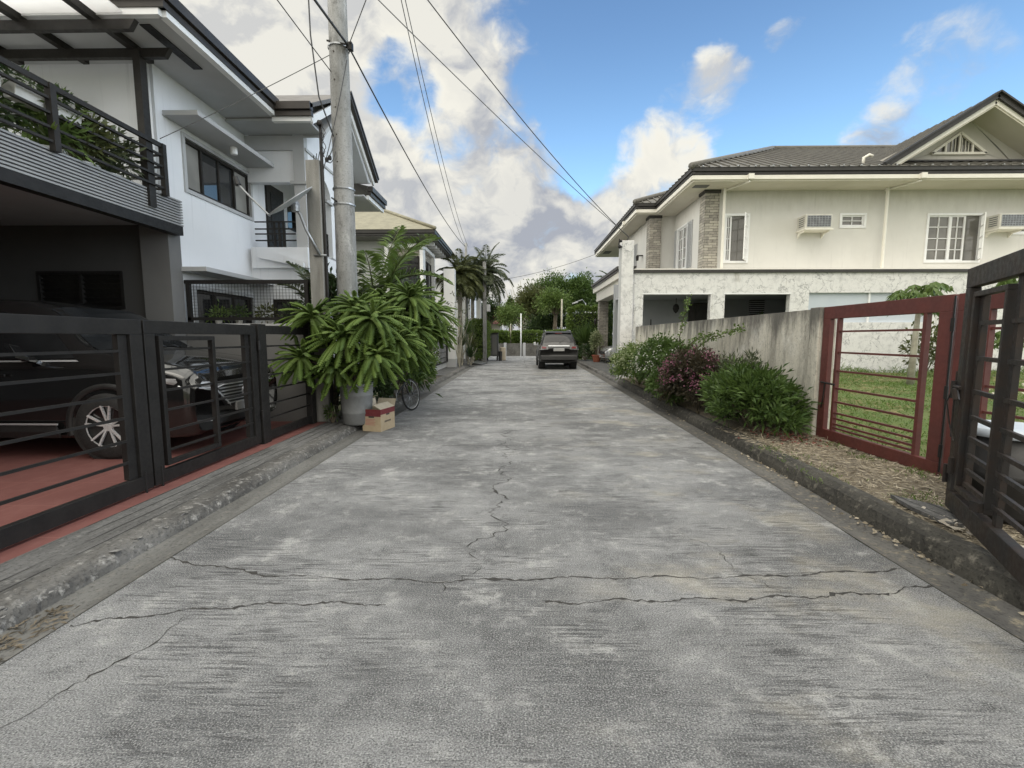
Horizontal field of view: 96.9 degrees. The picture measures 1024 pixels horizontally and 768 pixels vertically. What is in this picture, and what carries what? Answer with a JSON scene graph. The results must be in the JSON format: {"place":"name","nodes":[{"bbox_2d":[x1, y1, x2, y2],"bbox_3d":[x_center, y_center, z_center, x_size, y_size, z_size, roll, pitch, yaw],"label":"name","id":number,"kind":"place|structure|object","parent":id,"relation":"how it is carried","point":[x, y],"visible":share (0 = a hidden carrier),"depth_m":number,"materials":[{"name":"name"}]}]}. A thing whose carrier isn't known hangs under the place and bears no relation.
{"place":"outdoors","nodes":[
{"label":"outdoors","id":0,"kind":"place"},
{"bbox_2d":[0,421,324,563],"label":"garage floor","id":1,"kind":"structure","parent":0,"point":[22,454],"depth_m":4.58,"materials":[{"name":"red tile"}]},
{"bbox_2d":[0,313,153,549],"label":"metal gate","id":2,"kind":"structure","parent":1,"relation":"on","point":[131,396],"depth_m":3.67,"materials":[{"name":"black metal"}]},
{"bbox_2d":[0,299,276,458],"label":"parked car","id":3,"kind":"object","parent":1,"relation":"on","point":[14,397],"visible":0.67,"depth_m":5.21,"materials":[{"name":"black paint"}]},
{"bbox_2d":[0,0,386,395],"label":"two storey house","id":4,"kind":"structure","parent":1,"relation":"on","point":[148,74],"depth_m":7.19,"materials":[{"name":"white paint"}]},
{"bbox_2d":[0,64,45,110],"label":"rail planter","id":5,"kind":"object","parent":4,"relation":"attached to","point":[18,90],"visible":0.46,"depth_m":4.93,"materials":[{"name":"white concrete"}]},
{"bbox_2d":[0,71,47,135],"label":"balcony plant","id":6,"kind":"object","parent":4,"relation":"on","point":[15,118],"visible":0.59,"depth_m":4.98,"materials":[{"name":"green plant"}]},
{"bbox_2d":[0,66,98,163],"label":"balcony plant","id":7,"kind":"object","parent":4,"relation":"on","point":[64,127],"visible":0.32,"depth_m":5.30,"materials":[{"name":"green plant"}]},
{"bbox_2d":[42,82,86,127],"bbox_3d":[-5.365,-3.337,5.380,0.398,0.433,0.581,0,6,1],"label":"rail planter","id":8,"kind":"object","parent":4,"relation":"attached to","point":[64,113],"visible":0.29,"depth_m":5.38,"materials":[{"name":"white concrete"}]},
{"bbox_2d":[35,271,125,308],"bbox_3d":[-6.899,-1.506,7.303,1.400,0.600,0.112,0,6,1],"label":"louvre window","id":9,"kind":"structure","parent":4,"relation":"in","point":[103,288],"depth_m":7.28,"materials":[{"name":"black paint"}]},
{"bbox_2d":[36,103,127,174],"bbox_3d":[-5.549,-3.079,5.792,1.100,1.066,1.069,0,6,1],"label":"balcony plant","id":10,"kind":"object","parent":4,"relation":"on","point":[98,142],"visible":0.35,"depth_m":5.80,"materials":[{"name":"green plant"}]},
{"bbox_2d":[80,116,148,180],"bbox_3d":[-5.513,-3.124,6.215,0.832,1.069,0.994,0,6,1],"label":"balcony plant","id":11,"kind":"object","parent":4,"relation":"on","point":[124,154],"visible":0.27,"depth_m":6.25,"materials":[{"name":"green plant"}]},
{"bbox_2d":[180,131,253,221],"bbox_3d":[-5.442,-3.755,8.424,0.130,0.950,1.940,0,6,1],"label":"window","id":12,"kind":"structure","parent":4,"relation":"in","point":[206,177],"depth_m":8.29,"materials":[{"name":"black glass"}]},
{"bbox_2d":[192,285,255,323],"bbox_3d":[-5.443,-1.094,8.644,0.130,1.350,1.780,0,6,1],"label":"window","id":13,"kind":"structure","parent":4,"relation":"in","point":[227,299],"depth_m":8.44,"materials":[{"name":"brown paint"}]},
{"bbox_2d":[264,185,283,246],"bbox_3d":[-5.382,-3.721,10.266,0.130,1.390,0.700,0,6,1],"label":"door","id":14,"kind":"structure","parent":4,"relation":"in","point":[273,196],"depth_m":10.09,"materials":[{"name":"brown paint"}]},
{"bbox_2d":[141,320,261,485],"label":"metal gate","id":15,"kind":"structure","parent":1,"relation":"on","point":[156,389],"depth_m":4.70,"materials":[{"name":"black metal"}]},
{"bbox_2d":[155,336,221,465],"bbox_3d":[-3.317,0.128,4.682,0.055,1.240,0.780,0,6,1],"label":"wicket door","id":16,"kind":"structure","parent":15,"relation":"in","point":[161,369],"depth_m":4.59,"materials":[{"name":"black paint"}]},
{"bbox_2d":[187,323,306,420],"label":"boundary wall","id":17,"kind":"structure","parent":1,"relation":"on","point":[223,340],"depth_m":7.50,"materials":[{"name":"grey paint"}]},
{"bbox_2d":[184,280,310,321],"bbox_3d":[-4.351,-1.352,7.474,2.050,0.710,0.060,0,6,1],"label":"fence","id":18,"kind":"object","parent":17,"relation":"on","point":[189,301],"visible":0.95,"depth_m":7.46,"materials":[{"name":"black metal"}]},
{"bbox_2d":[250,321,316,443],"bbox_3d":[-3.291,-0.104,6.665,0.142,1.660,1.628,0,6,1],"label":"fence panel","id":19,"kind":"object","parent":1,"relation":"on","point":[268,434],"visible":0.74,"depth_m":6.21,"materials":[{"name":"black paint"}]},
{"bbox_2d":[0,416,343,594],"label":"sidewalk","id":20,"kind":"structure","parent":0,"point":[24,568],"depth_m":3.52,"materials":[{"name":"concrete"}]},
{"bbox_2d":[305,151,330,421],"bbox_3d":[-3.154,-1.531,7.446,0.225,4.342,0.220,0,6,1],"label":"concrete post","id":21,"kind":"object","parent":20,"relation":"on","point":[315,230],"visible":0.46,"depth_m":7.29,"materials":[{"name":"grey concrete"}]},
{"bbox_2d":[233,176,326,255],"bbox_3d":[-3.617,-2.615,7.114,1.154,1.156,0.684,2,6,18],"label":"street light","id":22,"kind":"object","parent":21,"relation":"attached to","point":[293,203],"visible":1,"depth_m":6.99,"materials":[{"name":"metal"}]},
{"bbox_2d":[316,120,333,411],"bbox_3d":[-2.963,-1.758,7.362,0.230,4.810,0.097,2,6,16],"label":"service mast","id":23,"kind":"object","parent":21,"relation":"attached to","point":[321,138],"visible":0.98,"depth_m":7.26,"materials":[{"name":"grey metal"}]},
{"bbox_2d":[326,0,359,418],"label":"utility pole","id":24,"kind":"object","parent":20,"relation":"on","point":[340,50],"visible":0.82,"depth_m":7.39,"materials":[{"name":"concrete"}]},
{"bbox_2d":[351,52,462,243],"bbox_3d":[-2.696,-6.788,17.290,0.025,0.914,20.328,0,6,-1],"label":"overhead wire","id":25,"kind":"object","parent":24,"relation":"attached to","point":[394,133],"visible":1,"depth_m":9.85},
{"bbox_2d":[378,0,628,236],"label":"overhead wire","id":26,"kind":"object","parent":24,"relation":"attached to","point":[483,103],"visible":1,"depth_m":9.55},
{"bbox_2d":[296,262,338,413],"bbox_3d":[-3.279,-0.866,8.286,1.198,2.856,1.298,0,6,1],"label":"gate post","id":27,"kind":"object","parent":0,"point":[332,288],"visible":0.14,"depth_m":8.10,"materials":[{"name":"grey concrete"}]},
{"bbox_2d":[334,375,442,416],"bbox_3d":[-2.949,-0.112,15.116,0.710,0.028,14.000,0,6,1],"label":"planting bed","id":28,"kind":"object","parent":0,"point":[398,396],"visible":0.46,"depth_m":12.04,"materials":[{"name":"soil"}]},
{"bbox_2d":[356,225,454,397],"bbox_3d":[-2.633,-1.538,9.425,2.926,3.963,2.698,0,6,1],"label":"palm","id":29,"kind":"object","parent":28,"relation":"on","point":[378,266],"visible":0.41,"depth_m":9.08,"materials":[{"name":"green plant"}]},
{"bbox_2d":[381,312,442,397],"bbox_3d":[-2.501,-0.702,9.933,1.921,2.252,3.047,0,6,1],"label":"leafy shrub","id":30,"kind":"object","parent":28,"relation":"on","point":[417,379],"visible":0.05,"depth_m":10.12,"materials":[{"name":"green plant"}]},
{"bbox_2d":[437,359,470,374],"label":"sidewalk","id":31,"kind":"structure","parent":0,"point":[445,370],"depth_m":20.22,"materials":[{"name":"concrete"}]},
{"bbox_2d":[427,329,447,369],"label":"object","id":32,"kind":"object","parent":31,"relation":"on","point":[443,357],"visible":0.27,"depth_m":20.42,"materials":[{"name":"white paint"}]},
{"bbox_2d":[443,269,458,366],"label":"gate pillar","id":33,"kind":"structure","parent":31,"relation":"on","point":[450,274],"depth_m":21.56,"materials":[{"name":"grey paint"}]},
{"bbox_2d":[435,278,482,358],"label":"white house","id":34,"kind":"structure","parent":31,"relation":"on","point":[478,309],"depth_m":30.18,"materials":[{"name":"paint"}]},
{"bbox_2d":[435,248,484,362],"bbox_3d":[-2.847,-4.213,25.063,2.792,6.118,3.107,0,6,1],"label":"palm tree","id":35,"kind":"object","parent":31,"relation":"on","point":[464,278],"visible":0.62,"depth_m":24.62,"materials":[{"name":"green plant"}]},
{"bbox_2d":[456,251,492,360],"bbox_3d":[-2.397,-4.537,26.581,2.716,6.456,2.838,0,6,1],"label":"palm tree","id":36,"kind":"object","parent":31,"relation":"on","point":[486,278],"visible":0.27,"depth_m":25.93,"materials":[{"name":"green plant"}]},
{"bbox_2d":[0,356,1023,767],"bbox_3d":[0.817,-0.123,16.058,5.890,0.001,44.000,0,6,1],"label":"road","id":37,"kind":"structure","parent":0,"point":[470,670],"depth_m":2.33,"materials":[{"name":"concrete"}]},
{"bbox_2d":[70,601,385,626],"bbox_3d":[-1.518,1.250,2.518,1.614,0.001,0.121,-1,6,-7],"label":"road crack","id":38,"kind":"object","parent":37,"relation":"on","point":[235,607],"visible":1,"depth_m":2.53,"materials":[{"name":"grey concrete"}]},
{"bbox_2d":[0,356,489,663],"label":"gutter","id":39,"kind":"object","parent":37,"relation":"on","point":[88,596],"visible":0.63,"depth_m":3.18,"materials":[{"name":"grey concrete"}]},
{"bbox_2d":[0,605,79,661],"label":"leaf litter","id":40,"kind":"object","parent":39,"relation":"on","point":[44,619],"visible":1,"depth_m":2.36,"materials":[{"name":"brown plant"}]},
{"bbox_2d":[0,359,479,634],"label":"kerb","id":41,"kind":"structure","parent":39,"relation":"on","point":[26,600],"depth_m":3.25,"materials":[{"name":"grey concrete"}]},
{"bbox_2d":[335,382,373,425],"bbox_3d":[-2.547,0.316,7.433,0.585,0.670,0.570,0,6,1],"label":"plastic barrel","id":42,"kind":"object","parent":41,"relation":"on","point":[354,405],"visible":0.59,"depth_m":7.23,"materials":[{"name":"plastic"}]},
{"bbox_2d":[268,290,432,400],"bbox_3d":[-2.559,-0.638,7.164,2.476,1.720,1.519,0,6,1],"label":"feathery shrub","id":43,"kind":"object","parent":42,"relation":"in","point":[366,325],"visible":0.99,"depth_m":6.86,"materials":[{"name":"green plant"}]},
{"bbox_2d":[362,275,461,397],"bbox_3d":[-1.951,-0.739,8.641,1.932,2.554,1.769,0,6,1],"label":"feathery shrub","id":44,"kind":"object","parent":41,"relation":"on","point":[428,315],"visible":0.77,"depth_m":8.29,"materials":[{"name":"green plant"}]},
{"bbox_2d":[446,289,475,367],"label":"bare shrub","id":45,"kind":"object","parent":41,"relation":"on","point":[458,354],"visible":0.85,"depth_m":21.13,"materials":[{"name":"green plant"}]},
{"bbox_2d":[468,318,491,359],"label":"hedge","id":46,"kind":"object","parent":41,"relation":"on","point":[479,334],"visible":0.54,"depth_m":26.68,"materials":[{"name":"green plant"}]},
{"bbox_2d":[275,261,384,317],"bbox_3d":[-3.422,-0.902,8.549,1.775,2.871,1.693,0,6,1],"label":"palm","id":47,"kind":"object","parent":37,"relation":"on","point":[302,275],"visible":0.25,"depth_m":8.38,"materials":[{"name":"green plant"}]},
{"bbox_2d":[333,345,400,406],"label":"leafy shrub","id":48,"kind":"object","parent":37,"relation":"on","point":[388,389],"visible":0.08,"depth_m":8.41,"materials":[{"name":"green plant"}]},
{"bbox_2d":[363,398,395,431],"bbox_3d":[-2.206,0.498,7.501,0.366,0.489,0.521,2,6,15],"label":"cardboard box","id":49,"kind":"object","parent":37,"relation":"on","point":[380,416],"visible":0.96,"depth_m":7.33,"materials":[{"name":"beige cardboard"}]},
{"bbox_2d":[373,366,419,409],"bbox_3d":[-2.265,0.118,8.944,0.605,0.960,1.598,0,6,1],"label":"bicycle","id":50,"kind":"object","parent":37,"relation":"on","point":[401,389],"visible":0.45,"depth_m":9.28,"materials":[{"name":"black rubber"}]},
{"bbox_2d":[355,209,455,301],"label":"grey house","id":51,"kind":"structure","parent":37,"relation":"on","point":[371,228],"depth_m":20.36,"materials":[{"name":"paint"}]},
{"bbox_2d":[391,256,431,297],"bbox_3d":[-4.747,-4.546,21.506,1.390,2.500,2.550,0,6,1],"label":"bay window","id":52,"kind":"structure","parent":51,"relation":"in","point":[414,261],"depth_m":20.23,"materials":[{"name":"brown paint"}]},
{"bbox_2d":[483,262,489,363],"bbox_3d":[-1.469,-4.051,26.037,0.440,5.800,0.270,0,6,1],"label":"utility pole","id":53,"kind":"object","parent":37,"relation":"on","point":[486,307],"visible":0.94,"depth_m":26.01,"materials":[{"name":"concrete"}]},
{"bbox_2d":[466,242,513,360],"bbox_3d":[-1.471,-4.834,26.834,3.149,7.002,3.284,-4,7,-33],"label":"palm tree","id":54,"kind":"object","parent":37,"relation":"on","point":[494,284],"visible":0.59,"depth_m":26.35,"materials":[{"name":"green plant"}]},
{"bbox_2d":[481,293,501,328],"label":"tree","id":55,"kind":"object","parent":37,"relation":"on","point":[491,317],"visible":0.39,"depth_m":46.11,"materials":[{"name":"green plant"}]},
{"bbox_2d":[494,295,530,331],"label":"tree","id":56,"kind":"object","parent":37,"relation":"on","point":[507,315],"visible":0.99,"depth_m":42.18,"materials":[{"name":"green plant"}]},
{"bbox_2d":[498,343,537,355],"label":"end wall","id":57,"kind":"structure","parent":37,"relation":"on","point":[513,349],"depth_m":37.99,"materials":[{"name":"concrete"}]},
{"bbox_2d":[511,279,551,324],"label":"tree","id":58,"kind":"object","parent":37,"relation":"on","point":[525,298],"visible":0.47,"depth_m":48.08,"materials":[{"name":"green plant"}]},
{"bbox_2d":[170,557,898,582],"bbox_3d":[0.095,1.211,2.905,4.896,0.001,0.277,0,6,2],"label":"road crack","id":59,"kind":"object","parent":37,"relation":"on","point":[492,578],"visible":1,"depth_m":2.86,"materials":[{"name":"black concrete"}]},
{"bbox_2d":[522,313,566,335],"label":"tree","id":60,"kind":"object","parent":37,"relation":"on","point":[544,322],"visible":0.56,"depth_m":45.31,"materials":[{"name":"green plant"}]},
{"bbox_2d":[528,266,575,309],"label":"tree","id":61,"kind":"object","parent":37,"relation":"on","point":[559,279],"visible":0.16,"depth_m":49.97,"materials":[{"name":"green plant"}]},
{"bbox_2d":[534,330,578,368],"bbox_3d":[2.250,-1.820,23.674,2.200,1.938,4.760,0,6,1],"label":"parked car","id":62,"kind":"object","parent":37,"relation":"on","point":[557,346],"visible":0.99,"depth_m":21.46,"materials":[{"name":"grey paint"}]},
{"bbox_2d":[560,267,596,313],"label":"tree","id":63,"kind":"object","parent":37,"relation":"on","point":[581,286],"visible":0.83,"depth_m":48.79,"materials":[{"name":"green plant"}]},
{"bbox_2d":[545,585,933,604],"bbox_3d":[1.379,1.238,2.634,2.381,0.001,0.104,0,6,-4],"label":"road crack","id":64,"kind":"object","parent":37,"relation":"on","point":[772,596],"visible":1,"depth_m":2.63,"materials":[{"name":"grey concrete"}]},
{"bbox_2d":[577,363,1023,640],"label":"gutter","id":65,"kind":"object","parent":37,"relation":"on","point":[1006,616],"visible":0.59,"depth_m":3.35,"materials":[{"name":"grey concrete"}]},
{"bbox_2d":[617,379,1023,610],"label":"kerb","id":66,"kind":"structure","parent":65,"relation":"on","point":[976,564],"depth_m":3.54,"materials":[{"name":"grey concrete"}]},
{"bbox_2d":[942,249,1023,586],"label":"metal gate","id":67,"kind":"structure","parent":66,"relation":"on","point":[969,506],"depth_m":2.82,"materials":[{"name":"black metal"}]},
{"bbox_2d":[954,283,1017,515],"bbox_3d":[3.121,0.088,2.994,0.065,1.420,0.580,3,7,31],"label":"wicket door","id":68,"kind":"structure","parent":67,"relation":"in","point":[970,418],"depth_m":3.06,"materials":[{"name":"black paint"}]},
{"bbox_2d":[641,397,1023,614],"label":"leaf litter","id":69,"kind":"object","parent":65,"relation":"on","point":[919,555],"visible":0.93,"depth_m":3.49,"materials":[{"name":"plant"}]},
{"bbox_2d":[179,0,1023,329],"label":"sky","id":70,"kind":"structure","parent":0,"point":[624,95],"materials":[{"name":"blue"}]},
{"bbox_2d":[579,359,631,378],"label":"driveway","id":71,"kind":"structure","parent":0,"point":[602,365],"depth_m":23.46,"materials":[{"name":"concrete"}]},
{"bbox_2d":[569,320,596,359],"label":"spiky plant","id":72,"kind":"object","parent":71,"relation":"on","point":[583,335],"visible":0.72,"depth_m":28.48,"materials":[{"name":"green plant"}]},
{"bbox_2d":[592,355,599,361],"bbox_3d":[4.826,-1.465,25.909,0.560,0.400,0.551,0,6,1],"label":"flower pot","id":73,"kind":"object","parent":71,"relation":"on","point":[596,358],"visible":0.86,"depth_m":25.72,"materials":[{"name":"ceramic"}]},
{"bbox_2d":[588,328,604,354],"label":"flowering shrub","id":74,"kind":"object","parent":73,"relation":"on","point":[594,337],"visible":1,"depth_m":25.69,"materials":[{"name":"green plant"}]},
{"bbox_2d":[591,266,636,360],"bbox_3d":[5.370,-3.333,23.815,1.550,4.580,7.270,0,6,1],"label":"carport","id":75,"kind":"object","parent":71,"relation":"on","point":[603,287],"visible":0.51,"depth_m":25.94,"materials":[{"name":"paint"}]},
{"bbox_2d":[616,239,633,377],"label":"white pillar","id":76,"kind":"structure","parent":71,"relation":"on","point":[625,287],"depth_m":15.22,"materials":[{"name":"grey paint"}]},
{"bbox_2d":[594,89,1023,373],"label":"two storey house","id":77,"kind":"structure","parent":71,"relation":"on","point":[772,229],"depth_m":16.16,"materials":[{"name":"beige paint"}]},
{"bbox_2d":[427,0,627,236],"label":"overhead wire","id":78,"kind":"object","parent":77,"relation":"attached to","point":[514,110],"visible":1,"depth_m":10.36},
{"bbox_2d":[676,222,687,267],"bbox_3d":[7.148,-5.635,18.863,0.220,1.840,1.240,0,6,1],"label":"window","id":79,"kind":"structure","parent":77,"relation":"in","point":[681,242],"depth_m":19.00,"materials":[{"name":"white glass"}]},
{"bbox_2d":[723,212,749,262],"bbox_3d":[8.110,-5.251,16.272,0.910,1.740,0.680,0,6,1],"label":"window","id":80,"kind":"structure","parent":77,"relation":"in","point":[737,226],"depth_m":16.45,"materials":[{"name":"white glass"}]},
{"bbox_2d":[839,213,866,227],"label":"window","id":81,"kind":"structure","parent":77,"relation":"in","point":[847,220],"depth_m":16.30,"materials":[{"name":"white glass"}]},
{"bbox_2d":[923,212,986,262],"bbox_3d":[15.850,-5.225,16.163,1.990,1.730,0.647,0,6,1],"label":"window","id":82,"kind":"structure","parent":77,"relation":"in","point":[949,237],"depth_m":16.34,"materials":[{"name":"white glass"}]},
{"bbox_2d":[930,131,987,154],"bbox_3d":[15.747,-8.468,15.968,1.947,0.762,0.105,0,6,1],"label":"gable window","id":83,"kind":"structure","parent":77,"relation":"in","point":[961,143],"depth_m":15.97,"materials":[{"name":"white wood"}]},
{"bbox_2d":[688,303,707,321],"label":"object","id":84,"kind":"object","parent":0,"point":[697,311],"visible":0.16,"depth_m":18.27,"materials":[{"name":"brown paint"}]},
{"bbox_2d":[622,377,1023,548],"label":"verge","id":85,"kind":"structure","parent":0,"point":[734,423],"depth_m":4.55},
{"bbox_2d":[607,339,658,383],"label":"flowering shrub","id":86,"kind":"object","parent":85,"relation":"on","point":[620,358],"visible":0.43,"depth_m":12.64,"materials":[{"name":"green plant"}]},
{"bbox_2d":[626,331,691,391],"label":"flowering shrub","id":87,"kind":"object","parent":85,"relation":"on","point":[661,348],"visible":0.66,"depth_m":10.39,"materials":[{"name":"green plant"}]},
{"bbox_2d":[694,322,745,349],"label":"shoot","id":88,"kind":"object","parent":87,"relation":"attached to","point":[731,331],"visible":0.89,"depth_m":8.39,"materials":[{"name":"green plant"}]},
{"bbox_2d":[643,364,691,407],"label":"green shrub","id":89,"kind":"object","parent":85,"relation":"on","point":[651,386],"visible":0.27,"depth_m":9.36,"materials":[{"name":"green plant"}]},
{"bbox_2d":[653,344,730,413],"bbox_3d":[3.459,-0.125,8.548,1.459,1.291,2.346,-1,6,-14],"label":"flowering shrub","id":90,"kind":"object","parent":85,"relation":"on","point":[685,368],"visible":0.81,"depth_m":8.28,"materials":[{"name":"purple plant"}]},
{"bbox_2d":[634,307,836,434],"bbox_3d":[4.191,-0.559,10.701,0.230,1.850,9.500,0,6,1],"label":"concrete fence","id":91,"kind":"object","parent":85,"relation":"on","point":[794,338],"visible":0.34,"depth_m":6.91,"materials":[{"name":"grey concrete"}]},
{"bbox_2d":[816,294,959,475],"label":"metal gate","id":92,"kind":"structure","parent":91,"relation":"attached to","point":[941,305],"depth_m":4.70,"materials":[{"name":"red metal"}]},
{"bbox_2d":[709,347,769,416],"bbox_3d":[3.736,-0.017,7.483,0.860,1.248,1.759,0,6,1],"label":"green shrub","id":93,"kind":"object","parent":85,"relation":"on","point":[749,360],"visible":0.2,"depth_m":7.28,"materials":[{"name":"green plant"}]},
{"bbox_2d":[695,356,822,441],"bbox_3d":[3.523,0.181,6.755,1.607,1.208,2.534,0,6,1],"label":"green shrub","id":94,"kind":"object","parent":85,"relation":"on","point":[723,392],"visible":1,"depth_m":6.25,"materials":[{"name":"green plant"}]},
{"bbox_2d":[738,425,836,449],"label":"fallen petals","id":95,"kind":"object","parent":85,"relation":"on","point":[786,439],"visible":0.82,"depth_m":5.98,"materials":[{"name":"plant"}]},
{"bbox_2d":[750,441,948,510],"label":"grass tufts","id":96,"kind":"object","parent":85,"relation":"on","point":[916,469],"visible":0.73,"depth_m":4.42,"materials":[{"name":"brown plant"}]},
{"bbox_2d":[890,494,963,527],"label":"concrete slab","id":97,"kind":"structure","parent":85,"relation":"on","point":[934,511],"depth_m":3.48,"materials":[{"name":"grey concrete"}]},
{"bbox_2d":[937,292,1023,471],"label":"metal gate","id":98,"kind":"structure","parent":85,"relation":"on","point":[997,302],"depth_m":4.05,"materials":[{"name":"red metal"}]},
{"bbox_2d":[971,420,1023,525],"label":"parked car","id":99,"kind":"object","parent":85,"relation":"on","point":[1016,474],"visible":0.17,"depth_m":3.20,"materials":[{"name":"metal"}]},
{"bbox_2d":[829,362,1023,456],"bbox_3d":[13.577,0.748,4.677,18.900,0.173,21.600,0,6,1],"label":"lawn","id":100,"kind":"structure","parent":0,"point":[905,420],"depth_m":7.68,"materials":[{"name":"plant"}]},
{"bbox_2d":[898,318,938,371],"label":"leafy shrub","id":101,"kind":"object","parent":100,"relation":"on","point":[931,360],"visible":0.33,"depth_m":13.97,"materials":[{"name":"green plant"}]},
{"bbox_2d":[886,281,953,384],"bbox_3d":[10.161,-1.220,11.372,1.640,2.597,1.452,-2,6,-17],"label":"papaya tree","id":102,"kind":"object","parent":100,"relation":"on","point":[931,289],"visible":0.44,"depth_m":11.33,"materials":[{"name":"green plant"}]},
{"label":"verge","id":103,"kind":"structure","parent":0,"visible":0},
{"bbox_2d":[522,329,540,342],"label":"hedge","id":104,"kind":"object","parent":103,"relation":"on","point":[530,337],"visible":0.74,"depth_m":38.15,"materials":[{"name":"green plant"}]},
{"bbox_2d":[531,279,575,328],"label":"tree","id":105,"kind":"object","parent":103,"relation":"on","point":[551,300],"visible":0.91,"depth_m":43.82,"materials":[{"name":"green plant"}]},
{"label":"lawn","id":106,"kind":"structure","parent":0,"visible":0},
{"bbox_2d":[565,303,612,357],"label":"hedge","id":107,"kind":"object","parent":106,"relation":"on","point":[577,318],"visible":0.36,"depth_m":30.30,"materials":[{"name":"green plant"}]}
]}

